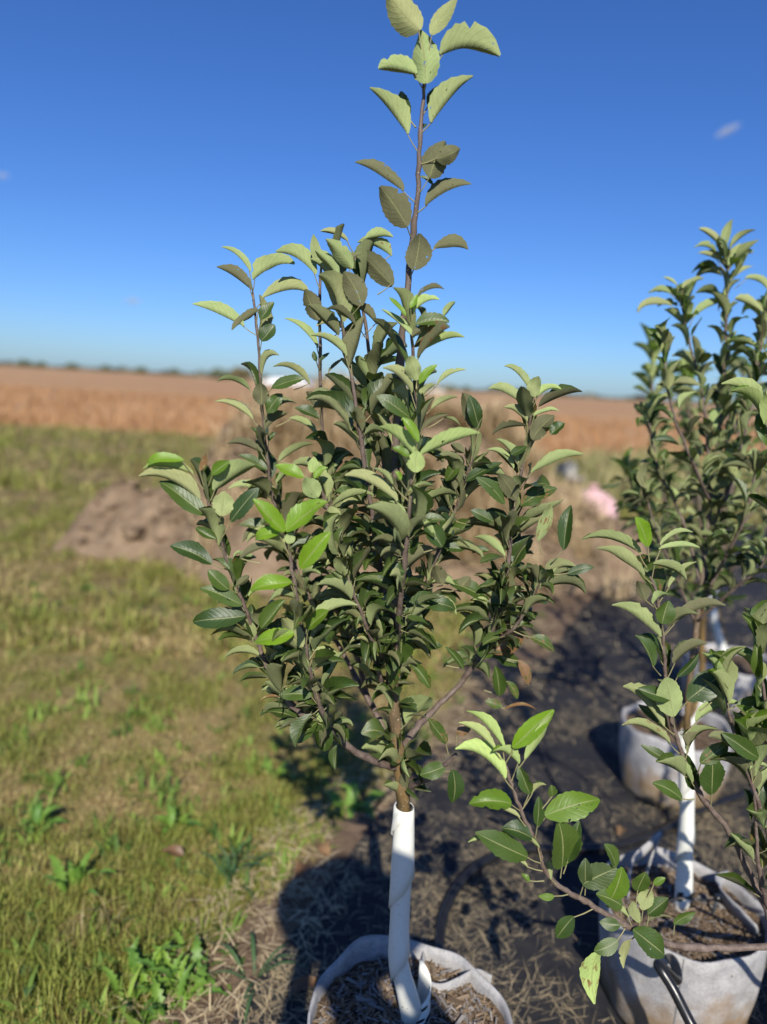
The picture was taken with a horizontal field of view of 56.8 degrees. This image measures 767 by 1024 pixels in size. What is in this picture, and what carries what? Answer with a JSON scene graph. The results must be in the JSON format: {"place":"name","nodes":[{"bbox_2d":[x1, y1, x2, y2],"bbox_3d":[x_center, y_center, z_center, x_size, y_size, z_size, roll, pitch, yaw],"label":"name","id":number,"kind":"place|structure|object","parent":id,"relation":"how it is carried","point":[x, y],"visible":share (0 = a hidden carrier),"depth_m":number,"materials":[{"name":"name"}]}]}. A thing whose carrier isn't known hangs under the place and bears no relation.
{"place":"outdoors","nodes":[
{"label":"outdoors","id":0,"kind":"place"},
{"bbox_2d":[0,419,766,1023],"bbox_3d":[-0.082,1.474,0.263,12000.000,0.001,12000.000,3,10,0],"label":"ground","id":1,"kind":"structure","parent":0,"point":[68,658],"depth_m":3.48,"materials":[{"name":"green plant"}]},
{"bbox_2d":[15,359,32,366],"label":"distant tree","id":2,"kind":"object","parent":1,"relation":"on","point":[23,363],"visible":1,"depth_m":411.94,"materials":[{"name":"green plant"}]},
{"bbox_2d":[19,964,49,997],"bbox_3d":[-0.859,1.151,1.750,0.066,0.020,0.108,-3,12,-32],"label":"plantain","id":3,"kind":"object","parent":1,"relation":"on","point":[25,990],"visible":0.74,"depth_m":1.75,"materials":[{"name":"green plant"}]},
{"bbox_2d":[33,361,47,367],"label":"distant tree","id":4,"kind":"object","parent":1,"relation":"on","point":[41,364],"visible":1,"depth_m":441.36,"materials":[{"name":"green plant"}]},
{"bbox_2d":[19,800,66,835],"bbox_3d":[-1.121,1.008,2.318,0.142,0.069,0.125,6,10,14],"label":"dandelion","id":5,"kind":"object","parent":1,"relation":"on","point":[37,815],"visible":0.97,"depth_m":2.33,"materials":[{"name":"green plant"}]},
{"bbox_2d":[64,363,78,369],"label":"distant tree","id":6,"kind":"object","parent":1,"relation":"on","point":[72,366],"visible":1,"depth_m":431.65,"materials":[{"name":"green plant"}]},
{"bbox_2d":[43,848,115,897],"bbox_3d":[-0.887,1.052,2.058,0.219,0.099,0.156,3,10,0],"label":"dandelion","id":7,"kind":"object","parent":1,"relation":"on","point":[74,872],"visible":0.98,"depth_m":2.06,"materials":[{"name":"green plant"}]},
{"bbox_2d":[66,894,135,941],"bbox_3d":[-0.750,1.085,1.890,0.181,0.107,0.157,7,11,20],"label":"grass tuft","id":8,"kind":"object","parent":1,"relation":"on","point":[82,923],"visible":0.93,"depth_m":1.90,"materials":[{"name":"green plant"}]},
{"bbox_2d":[100,364,111,371],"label":"distant tree","id":9,"kind":"object","parent":1,"relation":"on","point":[107,368],"visible":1,"depth_m":422.52,"materials":[{"name":"green plant"}]},
{"bbox_2d":[133,366,147,373],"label":"distant tree","id":10,"kind":"object","parent":1,"relation":"on","point":[142,370],"visible":1,"depth_m":451.08,"materials":[{"name":"green plant"}]},
{"bbox_2d":[162,844,182,856],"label":"fallen leaf","id":11,"kind":"object","parent":1,"relation":"on","point":[175,850],"visible":1,"depth_m":2.21,"materials":[{"name":"brown plant"}]},
{"bbox_2d":[169,368,178,374],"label":"distant tree","id":12,"kind":"object","parent":1,"relation":"on","point":[175,371],"visible":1,"depth_m":422.00,"materials":[{"name":"green plant"}]},
{"bbox_2d":[152,802,201,835],"bbox_3d":[-0.684,1.031,2.353,0.183,0.060,0.118,8,11,23],"label":"dandelion","id":13,"kind":"object","parent":1,"relation":"on","point":[171,818],"visible":0.94,"depth_m":2.36,"materials":[{"name":"green plant"}]},
{"bbox_2d":[207,367,233,378],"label":"distant tree","id":14,"kind":"object","parent":1,"relation":"on","point":[218,373],"visible":0.86,"depth_m":253.35,"materials":[{"name":"green plant"}]},
{"bbox_2d":[187,835,279,901],"bbox_3d":[-0.454,1.047,2.111,0.266,0.138,0.201,3,10,0],"label":"grass tuft","id":15,"kind":"object","parent":1,"relation":"on","point":[232,869],"visible":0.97,"depth_m":2.12,"materials":[{"name":"green plant"}]},
{"bbox_2d":[229,366,252,379],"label":"distant tree","id":16,"kind":"object","parent":1,"relation":"on","point":[244,373],"visible":0.88,"depth_m":249.26,"materials":[{"name":"green plant"}]},
{"bbox_2d":[262,374,270,380],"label":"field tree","id":17,"kind":"object","parent":1,"relation":"on","point":[265,376],"visible":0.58,"depth_m":259.81,"materials":[{"name":"plant"}]},
{"bbox_2d":[0,579,546,1023],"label":"lawn weeds","id":18,"kind":"object","parent":1,"relation":"on","point":[109,842],"visible":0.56,"depth_m":2.41,"materials":[{"name":"green plant"}]},
{"bbox_2d":[259,759,295,780],"bbox_3d":[-0.392,0.986,2.708,0.183,0.058,0.086,10,12,33],"label":"dandelion","id":19,"kind":"object","parent":1,"relation":"on","point":[268,766],"visible":0.91,"depth_m":2.71,"materials":[{"name":"green plant"}]},
{"bbox_2d":[262,377,317,385],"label":"polytunnel","id":20,"kind":"structure","parent":1,"relation":"on","point":[270,381],"depth_m":157.65,"materials":[{"name":"white plastic"}]},
{"bbox_2d":[52,403,647,602],"bbox_3d":[-0.531,-0.348,6.444,5.700,1.409,4.400,3,10,0],"label":"soil mound","id":21,"kind":"object","parent":1,"relation":"on","point":[122,518],"visible":0.17,"depth_m":5.83,"materials":[{"name":"brown soil"}]},
{"bbox_2d":[169,365,665,610],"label":"dead grass","id":22,"kind":"structure","parent":21,"relation":"on","point":[492,420],"depth_m":5.74,"materials":[{"name":"plant"}]},
{"bbox_2d":[0,359,755,407],"bbox_3d":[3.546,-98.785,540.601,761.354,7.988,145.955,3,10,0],"label":"distant treeline","id":23,"kind":"object","parent":1,"relation":"on","point":[203,373],"visible":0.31,"depth_m":482.60,"materials":[{"name":"green plant"}]},
{"bbox_2d":[441,386,457,391],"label":"distant tree","id":24,"kind":"object","parent":1,"relation":"on","point":[450,388],"visible":0.84,"depth_m":294.71,"materials":[{"name":"green plant"}]},
{"bbox_2d":[462,385,470,391],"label":"distant tree","id":25,"kind":"object","parent":1,"relation":"on","point":[467,388],"visible":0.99,"depth_m":304.93,"materials":[{"name":"green plant"}]},
{"bbox_2d":[232,514,766,1023],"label":"black landscape fabric","id":26,"kind":"object","parent":1,"relation":"on","point":[580,764],"visible":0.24,"depth_m":2.41,"materials":[{"name":"black fabric"}]},
{"bbox_2d":[290,975,317,993],"bbox_3d":[-0.193,1.162,1.738,0.070,0.025,0.046,3,10,0],"label":"fallen leaf","id":27,"kind":"object","parent":26,"relation":"on","point":[303,982],"visible":0.9,"depth_m":1.74,"materials":[{"name":"brown plant"}]},
{"bbox_2d":[307,935,512,1023],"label":"fabric pot","id":28,"kind":"object","parent":26,"relation":"on","point":[355,984],"visible":0.79,"depth_m":1.47,"materials":[{"name":"grey fabric"}]},
{"bbox_2d":[139,0,593,1008],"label":"apple tree","id":29,"kind":"object","parent":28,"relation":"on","point":[389,604],"visible":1,"depth_m":1.15,"materials":[{"name":"green plant"}]},
{"bbox_2d":[388,802,430,1023],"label":"trunk guard","id":30,"kind":"object","parent":29,"relation":"attached to","point":[413,999],"visible":0.97,"depth_m":1.32,"materials":[{"name":"white plastic"}]},
{"bbox_2d":[91,553,766,1023],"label":"straw litter","id":31,"kind":"object","parent":26,"relation":"on","point":[311,919],"visible":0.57,"depth_m":2.10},
{"bbox_2d":[295,861,307,878],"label":"fallen leaf","id":32,"kind":"object","parent":31,"relation":"on","point":[300,869],"visible":1,"depth_m":2.15,"materials":[{"name":"brown plant"}]},
{"bbox_2d":[434,788,752,949],"bbox_3d":[0.774,1.095,2.404,1.681,0.061,0.248,-4,12,-35],"label":"irrigation hose","id":33,"kind":"object","parent":26,"relation":"on","point":[466,876],"visible":0.62,"depth_m":2.30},
{"bbox_2d":[616,826,626,834],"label":"fallen leaf","id":34,"kind":"object","parent":26,"relation":"on","point":[620,829],"visible":1,"depth_m":2.44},
{"bbox_2d":[653,953,696,1023],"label":"irrigation hose","id":35,"kind":"object","parent":26,"relation":"on","point":[671,977],"visible":0.97,"depth_m":1.42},
{"bbox_2d":[619,701,732,810],"bbox_3d":[1.116,0.935,2.746,0.401,0.285,0.401,3,10,0],"label":"fabric pot","id":36,"kind":"object","parent":26,"relation":"on","point":[642,770],"visible":0.5,"depth_m":2.64,"materials":[{"name":"grey fabric"}]},
{"bbox_2d":[600,323,766,730],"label":"apple tree","id":37,"kind":"object","parent":36,"relation":"in","point":[651,348],"visible":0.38,"depth_m":2.45,"materials":[{"name":"green plant"}]},
{"bbox_2d":[681,672,706,731],"bbox_3d":[1.179,0.736,2.709,0.104,0.253,0.045,3,10,0],"label":"trunk guard","id":38,"kind":"object","parent":37,"relation":"attached to","point":[693,721],"visible":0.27,"depth_m":2.70,"materials":[{"name":"white plastic"}]},
{"bbox_2d":[599,831,766,1023],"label":"fabric pot","id":39,"kind":"object","parent":26,"relation":"on","point":[717,987],"visible":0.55,"depth_m":1.67,"materials":[{"name":"grey fabric"}]},
{"bbox_2d":[455,377,766,1003],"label":"apple tree","id":40,"kind":"object","parent":39,"relation":"in","point":[747,738],"visible":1,"depth_m":1.18,"materials":[{"name":"green plant"}]},
{"bbox_2d":[637,897,714,922],"bbox_3d":[0.709,0.961,1.726,0.218,0.040,0.028,1,10,-14],"label":"drip line","id":41,"kind":"object","parent":39,"relation":"in","point":[688,898],"visible":0.6,"depth_m":1.73,"materials":[{"name":"black plastic"}]},
{"bbox_2d":[674,732,695,912],"bbox_3d":[0.734,0.769,1.733,0.090,0.473,0.047,7,11,19],"label":"trunk guard","id":42,"kind":"object","parent":39,"relation":"in","point":[684,858],"visible":0.7,"depth_m":1.72,"materials":[{"name":"white plastic"}]},
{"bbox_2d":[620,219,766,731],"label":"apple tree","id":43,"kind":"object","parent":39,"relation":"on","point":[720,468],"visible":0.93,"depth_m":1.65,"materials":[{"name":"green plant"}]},
{"bbox_2d":[711,893,721,915],"bbox_3d":[0.818,0.980,1.745,0.018,0.082,0.018,3,10,0],"label":"drip stake","id":44,"kind":"object","parent":39,"relation":"in","point":[717,897],"visible":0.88,"depth_m":1.74,"materials":[{"name":"grey plastic"}]},
{"bbox_2d":[680,643,766,724],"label":"fabric pot","id":45,"kind":"object","parent":26,"relation":"on","point":[745,682],"visible":0.35,"depth_m":3.36,"materials":[{"name":"grey fabric"}]},
{"bbox_2d":[663,353,766,648],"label":"apple tree","id":46,"kind":"object","parent":45,"relation":"on","point":[757,440],"visible":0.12,"depth_m":3.29,"materials":[{"name":"green plant"}]},
{"bbox_2d":[708,590,726,650],"bbox_3d":[1.616,0.519,3.427,0.143,0.476,0.051,3,10,0],"label":"trunk guard","id":47,"kind":"object","parent":45,"relation":"on","point":[716,630],"visible":0.38,"depth_m":3.42,"materials":[{"name":"white plastic"}]},
{"bbox_2d":[555,461,577,477],"bbox_3d":[3.275,-0.744,12.747,0.339,0.339,0.270,-5,3,-39],"label":"nursery pot","id":48,"kind":"object","parent":1,"relation":"on","point":[567,467],"visible":0.73,"depth_m":12.73,"materials":[{"name":"grey fabric"}]},
{"bbox_2d":[565,476,584,492],"bbox_3d":[3.064,-0.441,11.327,0.339,0.230,0.339,3,10,0],"label":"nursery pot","id":49,"kind":"object","parent":1,"relation":"on","point":[577,482],"visible":0.38,"depth_m":11.21,"materials":[{"name":"beige plastic"}]},
{"bbox_2d":[571,442,766,522],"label":"rank weeds","id":50,"kind":"object","parent":1,"relation":"on","point":[603,469],"visible":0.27,"depth_m":12.03,"materials":[{"name":"beige plant"}]},
{"bbox_2d":[0,366,766,461],"bbox_3d":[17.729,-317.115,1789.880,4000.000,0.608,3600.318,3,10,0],"label":"crop field","id":51,"kind":"structure","parent":0,"point":[210,387],"depth_m":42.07,"materials":[{"name":"brown plant"}]},
{"bbox_2d":[0,0,766,402],"label":"sky","id":52,"kind":"structure","parent":0,"point":[140,140],"materials":[{"name":"blue"}]},
{"bbox_2d":[150,512,653,1023],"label":"soil verge","id":53,"kind":"structure","parent":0,"point":[346,838],"depth_m":2.30,"materials":[{"name":"brown soil"}]},
{"bbox_2d":[99,930,227,1023],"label":"thistle","id":54,"kind":"object","parent":53,"relation":"on","point":[136,959],"visible":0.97,"depth_m":1.74,"materials":[{"name":"green plant"}]},
{"bbox_2d":[207,931,306,1023],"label":"grass tuft","id":55,"kind":"object","parent":53,"relation":"on","point":[236,959],"visible":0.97,"depth_m":1.78,"materials":[{"name":"green plant"}]},
{"bbox_2d":[317,841,329,856],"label":"fallen leaf","id":56,"kind":"object","parent":53,"relation":"on","point":[324,847],"visible":1,"depth_m":2.25,"materials":[{"name":"brown plant"}]},
{"bbox_2d":[324,781,386,819],"bbox_3d":[-0.100,1.022,2.533,0.233,0.081,0.155,3,10,0],"label":"broadleaf weed","id":57,"kind":"object","parent":53,"relation":"on","point":[352,792],"visible":0.95,"depth_m":2.52,"materials":[{"name":"green plant"}]},
{"bbox_2d":[580,484,617,519],"bbox_3d":[2.467,-0.077,8.345,0.591,0.495,0.596,3,10,0],"label":"plastic sack","id":58,"kind":"object","parent":53,"relation":"on","point":[610,507],"visible":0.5,"depth_m":8.17,"materials":[{"name":"plastic"}]}
]}

